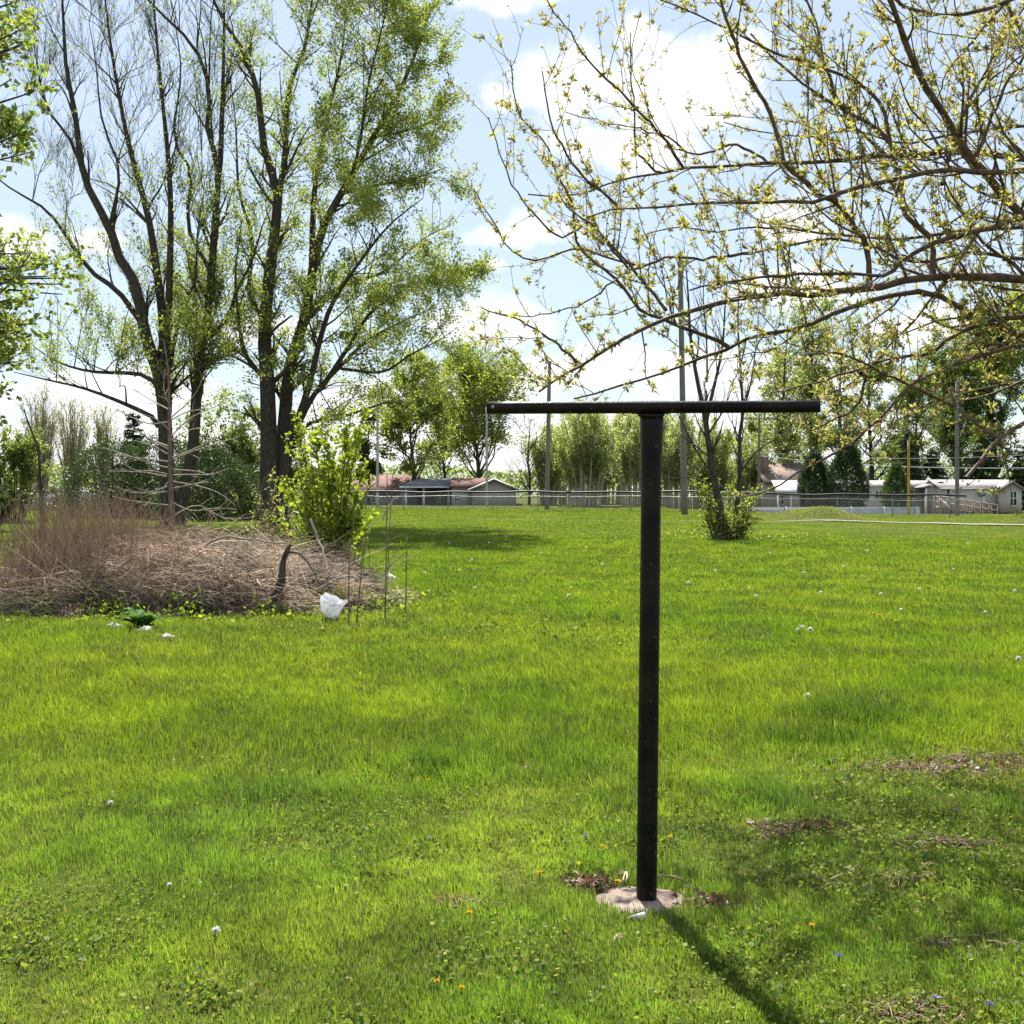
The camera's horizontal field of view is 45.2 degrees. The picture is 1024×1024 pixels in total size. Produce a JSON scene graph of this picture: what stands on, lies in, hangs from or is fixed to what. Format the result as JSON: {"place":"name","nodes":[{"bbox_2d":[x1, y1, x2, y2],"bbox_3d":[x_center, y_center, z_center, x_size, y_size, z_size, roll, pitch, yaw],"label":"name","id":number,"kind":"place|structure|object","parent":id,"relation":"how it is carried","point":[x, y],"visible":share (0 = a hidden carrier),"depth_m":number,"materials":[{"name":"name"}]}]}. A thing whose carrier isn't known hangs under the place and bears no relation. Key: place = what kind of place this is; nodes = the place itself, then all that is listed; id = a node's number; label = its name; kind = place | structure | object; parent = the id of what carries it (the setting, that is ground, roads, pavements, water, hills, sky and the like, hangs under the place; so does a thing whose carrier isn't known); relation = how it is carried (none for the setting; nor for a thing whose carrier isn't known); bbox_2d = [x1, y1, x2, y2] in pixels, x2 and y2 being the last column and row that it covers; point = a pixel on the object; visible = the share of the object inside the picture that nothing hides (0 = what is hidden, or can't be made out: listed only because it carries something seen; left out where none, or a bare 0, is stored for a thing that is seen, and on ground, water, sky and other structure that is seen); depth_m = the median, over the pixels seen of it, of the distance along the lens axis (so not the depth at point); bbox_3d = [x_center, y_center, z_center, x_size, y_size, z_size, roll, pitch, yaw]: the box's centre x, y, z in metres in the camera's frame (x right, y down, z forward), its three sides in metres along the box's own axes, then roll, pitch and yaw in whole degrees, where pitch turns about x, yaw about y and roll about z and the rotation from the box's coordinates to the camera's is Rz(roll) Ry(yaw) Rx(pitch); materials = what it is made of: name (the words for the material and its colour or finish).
{"place":"outdoors","nodes":[
{"label":"outdoors","id":0,"kind":"place"},
{"bbox_2d":[0,494,1023,1023],"bbox_3d":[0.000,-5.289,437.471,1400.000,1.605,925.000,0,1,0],"label":"lawn","id":1,"kind":"structure","parent":0,"point":[512,876],"depth_m":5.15,"materials":[{"name":"plant"}]},
{"bbox_2d":[0,482,29,525],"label":"hedge shrub","id":2,"kind":"object","parent":1,"relation":"on","point":[3,496],"visible":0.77,"depth_m":48.19,"materials":[{"name":"green plant"}]},
{"bbox_2d":[14,402,51,545],"bbox_3d":[-9.318,-0.439,23.934,0.760,3.421,0.262,0,1,0],"label":"sapling","id":3,"kind":"object","parent":1,"relation":"on","point":[39,469],"visible":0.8,"depth_m":23.96,"materials":[{"name":"brown plant"}]},
{"bbox_2d":[0,418,68,520],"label":"hedge shrub","id":4,"kind":"object","parent":1,"relation":"on","point":[15,451],"visible":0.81,"depth_m":59.47,"materials":[{"name":"green plant"}]},
{"bbox_2d":[17,378,63,507],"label":"pale poplar","id":5,"kind":"object","parent":1,"relation":"on","point":[41,422],"visible":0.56,"depth_m":89.80,"materials":[{"name":"green plant"}]},
{"bbox_2d":[0,0,90,428],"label":"leafy maple","id":6,"kind":"object","parent":1,"relation":"on","point":[12,125],"visible":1,"depth_m":25.26,"materials":[{"name":"green plant"}]},
{"bbox_2d":[49,393,95,506],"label":"pale poplar","id":7,"kind":"object","parent":1,"relation":"on","point":[70,447],"visible":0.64,"depth_m":91.61,"materials":[{"name":"green plant"}]},
{"bbox_2d":[82,397,121,504],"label":"pale poplar","id":8,"kind":"object","parent":1,"relation":"on","point":[102,428],"visible":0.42,"depth_m":87.70,"materials":[{"name":"green plant"}]},
{"bbox_2d":[45,428,159,517],"bbox_3d":[-21.567,-2.061,65.989,7.269,4.883,7.148,0,1,0],"label":"hedge shrub","id":9,"kind":"object","parent":1,"relation":"on","point":[78,475],"visible":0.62,"depth_m":64.97,"materials":[{"name":"plant"}]},
{"bbox_2d":[114,411,151,507],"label":"spruce tree","id":10,"kind":"object","parent":1,"relation":"on","point":[127,431],"visible":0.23,"depth_m":77.79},
{"bbox_2d":[120,607,164,627],"bbox_3d":[-4.229,1.234,14.079,0.488,0.274,0.486,0,1,0],"label":"dock plant","id":11,"kind":"object","parent":1,"relation":"on","point":[141,617],"visible":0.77,"depth_m":13.99,"materials":[{"name":"green plant"}]},
{"bbox_2d":[137,626,151,633],"bbox_3d":[-4.071,1.308,13.675,0.248,0.096,0.173,0,1,23],"label":"paper scrap","id":12,"kind":"object","parent":1,"relation":"on","point":[146,628],"visible":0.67,"depth_m":13.65,"materials":[{"name":"white paper"}]},
{"bbox_2d":[0,0,293,524],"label":"maple tree","id":13,"kind":"object","parent":1,"relation":"on","point":[200,357],"visible":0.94,"depth_m":54.41,"materials":[{"name":"green plant"}]},
{"bbox_2d":[96,429,227,517],"bbox_3d":[-18.546,-2.072,66.033,7.537,4.898,7.362,0,1,0],"label":"hedge shrub","id":14,"kind":"object","parent":1,"relation":"on","point":[177,448],"visible":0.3,"depth_m":64.88,"materials":[{"name":"plant"}]},
{"bbox_2d":[0,478,325,610],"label":"dead weeds","id":15,"kind":"object","parent":1,"relation":"on","point":[69,530],"visible":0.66,"depth_m":16.40,"materials":[{"name":"plant"}]},
{"bbox_2d":[101,341,252,537],"bbox_3d":[-6.086,-0.864,22.000,2.717,4.376,1.541,0,1,0],"label":"dead sapling","id":16,"kind":"object","parent":1,"relation":"on","point":[170,491],"visible":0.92,"depth_m":21.96,"materials":[{"name":"wood"}]},
{"bbox_2d":[142,437,259,520],"bbox_3d":[-15.231,-1.647,61.904,5.919,4.323,6.273,1,1,31],"label":"hedge shrub","id":17,"kind":"object","parent":1,"relation":"on","point":[217,452],"visible":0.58,"depth_m":61.11,"materials":[{"name":"plant"}]},
{"bbox_2d":[173,386,259,512],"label":"soft tree","id":18,"kind":"object","parent":1,"relation":"on","point":[245,452],"visible":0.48,"depth_m":73.61,"materials":[{"name":"green plant"}]},
{"bbox_2d":[0,491,433,619],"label":"brush pile","id":19,"kind":"object","parent":1,"relation":"on","point":[270,557],"visible":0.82,"depth_m":16.04,"materials":[{"name":"brown plant"}]},
{"bbox_2d":[0,551,462,622],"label":"edge weeds","id":20,"kind":"object","parent":1,"relation":"on","point":[310,613],"visible":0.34,"depth_m":15.58,"materials":[{"name":"green plant"}]},
{"bbox_2d":[192,462,294,518],"bbox_3d":[-13.859,-1.109,64.076,5.349,3.131,5.663,0,1,0],"label":"hedge shrub","id":21,"kind":"object","parent":1,"relation":"on","point":[254,472],"visible":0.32,"depth_m":62.71,"materials":[{"name":"plant"}]},
{"bbox_2d":[231,466,299,549],"bbox_3d":[-4.249,0.226,21.478,1.447,2.114,1.549,0,1,0],"label":"olive shrub","id":22,"kind":"object","parent":1,"relation":"on","point":[266,518],"visible":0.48,"depth_m":21.38,"materials":[{"name":"green plant"}]},
{"bbox_2d":[270,543,319,612],"bbox_3d":[-2.700,0.904,15.651,0.889,0.989,0.269,1,1,36],"label":"broken stump","id":23,"kind":"object","parent":1,"relation":"on","point":[282,571],"visible":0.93,"depth_m":15.80,"materials":[{"name":"wood"}]},
{"bbox_2d":[288,410,305,510],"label":"cedar tree","id":24,"kind":"object","parent":1,"relation":"on","point":[291,473],"visible":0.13,"depth_m":75.88,"materials":[{"name":"green plant"}]},
{"bbox_2d":[294,458,348,511],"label":"hedge shrub","id":25,"kind":"object","parent":1,"relation":"on","point":[315,478],"visible":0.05,"depth_m":79.73,"materials":[{"name":"green plant"}]},
{"bbox_2d":[273,401,378,568],"bbox_3d":[-3.043,-0.196,19.544,1.792,3.102,1.941,0,1,0],"label":"green bush","id":26,"kind":"object","parent":1,"relation":"on","point":[345,520],"visible":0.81,"depth_m":19.25,"materials":[{"name":"green plant"}]},
{"bbox_2d":[320,592,349,620],"bbox_3d":[-2.201,1.201,15.317,0.388,0.398,0.202,0,1,0],"label":"plastic bag","id":27,"kind":"object","parent":1,"relation":"on","point":[332,606],"visible":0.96,"depth_m":15.28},
{"bbox_2d":[166,0,504,524],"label":"maple tree","id":28,"kind":"object","parent":1,"relation":"on","point":[272,445],"visible":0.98,"depth_m":53.95,"materials":[{"name":"green plant"}]},
{"bbox_2d":[348,539,350,624],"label":"dead stalk","id":29,"kind":"object","parent":1,"relation":"on","point":[348,586],"visible":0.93,"depth_m":14.71,"materials":[{"name":"brown plant"}]},
{"bbox_2d":[356,537,364,623],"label":"dead stalk","id":30,"kind":"object","parent":1,"relation":"on","point":[360,584],"visible":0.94,"depth_m":14.91,"materials":[{"name":"brown plant"}]},
{"bbox_2d":[350,406,391,503],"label":"broadleaf tree","id":31,"kind":"object","parent":1,"relation":"on","point":[366,446],"visible":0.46,"depth_m":107.59,"materials":[{"name":"green plant"}]},
{"bbox_2d":[376,382,378,506],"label":"lamp pole","id":32,"kind":"object","parent":1,"relation":"on","point":[377,455],"visible":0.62,"depth_m":95.86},
{"bbox_2d":[348,475,419,503],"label":"red roof house","id":33,"kind":"structure","parent":1,"relation":"on","point":[399,480],"depth_m":110.02,"materials":[{"name":"grey"}]},
{"bbox_2d":[384,474,387,618],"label":"dead stalk","id":34,"kind":"object","parent":1,"relation":"on","point":[386,554],"visible":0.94,"depth_m":15.40,"materials":[{"name":"brown plant"}]},
{"bbox_2d":[387,471,393,588],"bbox_3d":[-1.922,0.335,19.380,0.019,1.965,0.187,1,1,31],"label":"dead stalk","id":35,"kind":"object","parent":1,"relation":"on","point":[389,531],"visible":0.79,"depth_m":19.35,"materials":[{"name":"brown plant"}]},
{"bbox_2d":[405,537,406,612],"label":"dead stalk","id":36,"kind":"object","parent":1,"relation":"on","point":[406,577],"visible":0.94,"depth_m":16.11,"materials":[{"name":"brown plant"}]},
{"bbox_2d":[351,348,467,480],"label":"broadleaf tree","id":37,"kind":"object","parent":1,"relation":"on","point":[427,413],"visible":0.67,"depth_m":111.23,"materials":[{"name":"green plant"}]},
{"bbox_2d":[399,479,451,504],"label":"carport house","id":38,"kind":"structure","parent":1,"relation":"on","point":[424,485],"depth_m":107.44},
{"bbox_2d":[408,382,468,478],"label":"broadleaf tree","id":39,"kind":"object","parent":1,"relation":"on","point":[442,462],"visible":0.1,"depth_m":135.19,"materials":[{"name":"green plant"}]},
{"bbox_2d":[406,306,536,477],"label":"broadleaf tree","id":40,"kind":"object","parent":1,"relation":"on","point":[484,387],"visible":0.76,"depth_m":120.18,"materials":[{"name":"green plant"}]},
{"bbox_2d":[449,478,520,504],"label":"gable house","id":41,"kind":"structure","parent":1,"relation":"on","point":[468,484],"depth_m":103.00,"materials":[{"name":"beige"}]},
{"bbox_2d":[454,493,459,501],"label":"window","id":42,"kind":"structure","parent":41,"relation":"in","point":[457,499],"depth_m":103.53,"materials":[{"name":"glass"}]},
{"bbox_2d":[485,406,487,505],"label":"lamp pole","id":43,"kind":"object","parent":1,"relation":"on","point":[486,486],"visible":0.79,"depth_m":97.87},
{"bbox_2d":[2,490,977,516],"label":"chain link fence","id":44,"kind":"object","parent":1,"relation":"on","point":[935,504],"visible":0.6,"depth_m":81.10,"materials":[{"name":"metal"}]},
{"bbox_2d":[0,564,1023,1023],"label":"weeds","id":45,"kind":"object","parent":1,"relation":"on","point":[778,996],"visible":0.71,"depth_m":4.85,"materials":[{"name":"green plant"}]},
{"bbox_2d":[1,458,1023,503],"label":"treeline","id":46,"kind":"object","parent":1,"relation":"on","point":[499,476],"visible":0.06,"depth_m":246.90,"materials":[{"name":"green plant"}]},
{"bbox_2d":[502,414,545,504],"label":"bare tree","id":47,"kind":"object","parent":1,"relation":"on","point":[528,465],"visible":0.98,"depth_m":103.89,"materials":[{"name":"green plant"}]},
{"bbox_2d":[523,422,564,504],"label":"willow tree","id":48,"kind":"object","parent":1,"relation":"on","point":[555,473],"visible":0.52,"depth_m":105.50,"materials":[{"name":"green plant"}]},
{"bbox_2d":[545,361,550,509],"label":"wooden pole","id":49,"kind":"object","parent":1,"relation":"on","point":[547,476],"visible":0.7,"depth_m":86.82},
{"bbox_2d":[521,414,606,503],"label":"willow tree","id":50,"kind":"object","parent":1,"relation":"on","point":[561,500],"visible":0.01,"depth_m":111.33,"materials":[{"name":"green plant"}]},
{"bbox_2d":[543,394,632,505],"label":"willow tree","id":51,"kind":"object","parent":1,"relation":"on","point":[589,457],"visible":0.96,"depth_m":99.27,"materials":[{"name":"green plant"}]},
{"bbox_2d":[558,870,624,892],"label":"leaf litter","id":52,"kind":"object","parent":1,"relation":"on","point":[592,880],"visible":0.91,"depth_m":4.92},
{"bbox_2d":[586,414,640,503],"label":"willow tree","id":53,"kind":"object","parent":1,"relation":"on","point":[609,482],"visible":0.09,"depth_m":113.43,"materials":[{"name":"green plant"}]},
{"bbox_2d":[628,912,645,919],"bbox_3d":[0.455,1.492,4.521,0.079,0.036,0.024,0,1,-17],"label":"paper tube","id":54,"kind":"object","parent":1,"relation":"on","point":[643,914],"visible":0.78,"depth_m":4.52,"materials":[{"name":"white paper"}]},
{"bbox_2d":[596,413,679,505],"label":"willow tree","id":55,"kind":"object","parent":1,"relation":"on","point":[630,466],"visible":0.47,"depth_m":102.11,"materials":[{"name":"green plant"}]},
{"bbox_2d":[487,400,820,913],"bbox_3d":[0.541,0.628,4.765,1.277,2.115,0.343,0,1,0],"label":"clothesline post","id":56,"kind":"object","parent":1,"relation":"on","point":[646,892],"visible":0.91,"depth_m":4.71,"materials":[{"name":"metal"}]},
{"bbox_2d":[631,415,679,506],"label":"willow tree","id":57,"kind":"object","parent":1,"relation":"on","point":[662,501],"visible":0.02,"depth_m":115.13,"materials":[{"name":"green plant"}]},
{"bbox_2d":[677,253,687,514],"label":"utility pole","id":58,"kind":"object","parent":1,"relation":"on","point":[684,497],"visible":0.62,"depth_m":71.79,"materials":[{"name":"wood"}]},
{"bbox_2d":[658,875,706,895],"bbox_3d":[0.707,1.490,4.882,0.033,0.028,0.358,-1,1,-33],"label":"fallen stick","id":59,"kind":"object","parent":1,"relation":"on","point":[675,877],"visible":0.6,"depth_m":4.97,"materials":[{"name":"wood"}]},
{"bbox_2d":[661,413,711,508],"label":"willow tree","id":60,"kind":"object","parent":1,"relation":"on","point":[670,483],"visible":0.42,"depth_m":105.53,"materials":[{"name":"green plant"}]},
{"bbox_2d":[374,744,1023,1023],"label":"dead thatch","id":61,"kind":"object","parent":1,"relation":"on","point":[963,842],"visible":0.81,"depth_m":5.32,"materials":[{"name":"plant"}]},
{"bbox_2d":[688,414,737,509],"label":"willow tree","id":62,"kind":"object","parent":1,"relation":"on","point":[696,501],"visible":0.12,"depth_m":117.57,"materials":[{"name":"green plant"}]},
{"bbox_2d":[671,884,762,908],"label":"leaf litter","id":63,"kind":"object","parent":1,"relation":"on","point":[713,896],"visible":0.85,"depth_m":4.71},
{"bbox_2d":[688,426,751,510],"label":"willow tree","id":64,"kind":"object","parent":1,"relation":"on","point":[723,474],"visible":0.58,"depth_m":109.53,"materials":[{"name":"green plant"}]},
{"bbox_2d":[446,0,1023,517],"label":"fruit tree","id":65,"kind":"object","parent":1,"relation":"on","point":[974,158],"visible":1,"depth_m":7.23,"materials":[{"name":"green plant"}]},
{"bbox_2d":[630,232,842,540],"bbox_3d":[7.888,-4.253,41.193,8.064,10.897,5.036,0,1,0],"label":"tree","id":66,"kind":"object","parent":1,"relation":"on","point":[721,525],"visible":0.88,"depth_m":40.94,"materials":[{"name":"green plant"}]},
{"bbox_2d":[744,414,774,506],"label":"utility pole","id":67,"kind":"object","parent":1,"relation":"on","point":[759,474],"visible":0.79,"depth_m":117.82,"materials":[{"name":"brown wood"}]},
{"bbox_2d":[760,456,1003,468],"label":"power line","id":68,"kind":"object","parent":67,"relation":"attached to","point":[885,465],"visible":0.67,"depth_m":112.83,"materials":[{"name":"metal"}]},
{"bbox_2d":[764,452,1015,458],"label":"power line","id":69,"kind":"object","parent":67,"relation":"attached to","point":[910,458],"visible":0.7,"depth_m":112.59,"materials":[{"name":"metal"}]},
{"bbox_2d":[728,420,797,511],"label":"willow tree","id":70,"kind":"object","parent":1,"relation":"on","point":[751,475],"visible":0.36,"depth_m":123.11,"materials":[{"name":"green plant"}]},
{"bbox_2d":[743,381,795,465],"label":"broadleaf tree","id":71,"kind":"object","parent":1,"relation":"on","point":[750,423],"visible":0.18,"depth_m":131.42,"materials":[{"name":"green plant"}]},
{"bbox_2d":[749,456,807,506],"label":"chimney house","id":72,"kind":"structure","parent":1,"relation":"on","point":[775,474],"depth_m":118.68,"materials":[{"name":"beige"}]},
{"bbox_2d":[749,298,816,464],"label":"tall poplar","id":73,"kind":"object","parent":1,"relation":"on","point":[790,439],"visible":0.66,"depth_m":127.37,"materials":[{"name":"green plant"}]},
{"bbox_2d":[767,346,834,464],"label":"broadleaf tree","id":74,"kind":"object","parent":1,"relation":"on","point":[801,437],"visible":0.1,"depth_m":149.65,"materials":[{"name":"green plant"}]},
{"bbox_2d":[741,814,878,838],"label":"leaf litter","id":75,"kind":"object","parent":1,"relation":"on","point":[795,821],"visible":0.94,"depth_m":5.77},
{"bbox_2d":[796,445,829,506],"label":"arborvitae","id":76,"kind":"object","parent":1,"relation":"on","point":[809,476],"visible":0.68,"depth_m":101.32,"materials":[{"name":"plant"}]},
{"bbox_2d":[781,283,853,499],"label":"tall poplar","id":77,"kind":"object","parent":1,"relation":"on","point":[813,441],"visible":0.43,"depth_m":133.87,"materials":[{"name":"green plant"}]},
{"bbox_2d":[747,507,919,513],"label":"board fence","id":78,"kind":"object","parent":1,"relation":"on","point":[882,510],"visible":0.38,"depth_m":93.96,"materials":[{"name":"white paint"}]},
{"bbox_2d":[824,434,871,506],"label":"arborvitae","id":79,"kind":"object","parent":1,"relation":"on","point":[843,477],"visible":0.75,"depth_m":99.23,"materials":[{"name":"plant"}]},
{"bbox_2d":[809,315,890,477],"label":"tall poplar","id":80,"kind":"object","parent":1,"relation":"on","point":[832,445],"visible":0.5,"depth_m":125.81,"materials":[{"name":"green plant"}]},
{"bbox_2d":[841,313,910,479],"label":"broadleaf tree","id":81,"kind":"object","parent":1,"relation":"on","point":[891,451],"visible":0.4,"depth_m":139.37,"materials":[{"name":"green plant"}]},
{"bbox_2d":[836,480,943,513],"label":"mobile home","id":82,"kind":"object","parent":1,"relation":"on","point":[919,486],"visible":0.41,"depth_m":107.99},
{"bbox_2d":[879,456,913,506],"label":"arborvitae","id":83,"kind":"object","parent":1,"relation":"on","point":[897,473],"visible":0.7,"depth_m":95.50,"materials":[{"name":"plant"}]},
{"bbox_2d":[886,429,926,479],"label":"spruce tree","id":84,"kind":"object","parent":1,"relation":"on","point":[916,470],"visible":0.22,"depth_m":121.61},
{"bbox_2d":[907,440,909,514],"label":"yellow pole","id":85,"kind":"object","parent":1,"relation":"on","point":[908,474],"visible":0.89,"depth_m":78.91,"materials":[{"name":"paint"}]},
{"bbox_2d":[796,755,1023,776],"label":"leaf litter","id":86,"kind":"object","parent":1,"relation":"on","point":[908,762],"visible":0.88,"depth_m":7.08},
{"bbox_2d":[860,357,963,479],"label":"broadleaf tree","id":87,"kind":"object","parent":1,"relation":"on","point":[911,400],"visible":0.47,"depth_m":148.43,"materials":[{"name":"green plant"}]},
{"bbox_2d":[920,448,949,479],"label":"spruce tree","id":88,"kind":"object","parent":1,"relation":"on","point":[935,473],"visible":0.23,"depth_m":123.73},
{"bbox_2d":[916,327,995,479],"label":"pine tree","id":89,"kind":"object","parent":1,"relation":"on","point":[945,436],"visible":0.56,"depth_m":123.16,"materials":[{"name":"green plant"}]},
{"bbox_2d":[955,381,958,515],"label":"wooden pole","id":90,"kind":"object","parent":1,"relation":"on","point":[956,451],"visible":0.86,"depth_m":77.86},
{"bbox_2d":[908,308,1007,479],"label":"broadleaf tree","id":91,"kind":"object","parent":1,"relation":"on","point":[932,362],"visible":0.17,"depth_m":156.12,"materials":[{"name":"green plant"}]},
{"bbox_2d":[934,496,998,513],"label":"wheelchair ramp","id":92,"kind":"structure","parent":1,"relation":"on","point":[990,509],"depth_m":100.00,"materials":[{"name":"white paint"}]},
{"bbox_2d":[925,480,1023,513],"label":"mobile home","id":93,"kind":"object","parent":1,"relation":"on","point":[1001,499],"visible":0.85,"depth_m":103.99,"materials":[{"name":"metal"}]},
{"bbox_2d":[1009,491,1016,505],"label":"window","id":94,"kind":"structure","parent":93,"relation":"in","point":[1014,493],"depth_m":102.72,"materials":[{"name":"glass"}]},
{"bbox_2d":[959,436,1003,479],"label":"spruce tree","id":95,"kind":"object","parent":1,"relation":"on","point":[982,475],"visible":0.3,"depth_m":120.66,"materials":[{"name":"plant"}]},
{"bbox_2d":[951,285,1023,478],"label":"pine tree","id":96,"kind":"object","parent":1,"relation":"on","point":[1002,413],"visible":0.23,"depth_m":127.29,"materials":[{"name":"green plant"}]},
{"bbox_2d":[983,1001,993,1015],"bbox_3d":[1.427,1.489,3.672,0.031,0.057,0.032,-1,1,-36],"label":"violet","id":97,"kind":"object","parent":1,"relation":"on","point":[988,1003],"visible":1,"depth_m":3.67,"materials":[{"name":"purple plant"}]},
{"bbox_2d":[966,274,1023,464],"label":"broadleaf tree","id":98,"kind":"object","parent":1,"relation":"on","point":[1004,357],"visible":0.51,"depth_m":121.86,"materials":[{"name":"green plant"}]},
{"bbox_2d":[1001,446,1023,511],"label":"spruce tree","id":99,"kind":"object","parent":1,"relation":"on","point":[1017,471],"visible":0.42,"depth_m":117.90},
{"bbox_2d":[0,0,1023,495],"label":"sky","id":100,"kind":"structure","parent":0,"point":[694,63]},
{"bbox_2d":[392,517,1023,524],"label":"path","id":101,"kind":"structure","parent":0,"point":[881,521],"depth_m":58.68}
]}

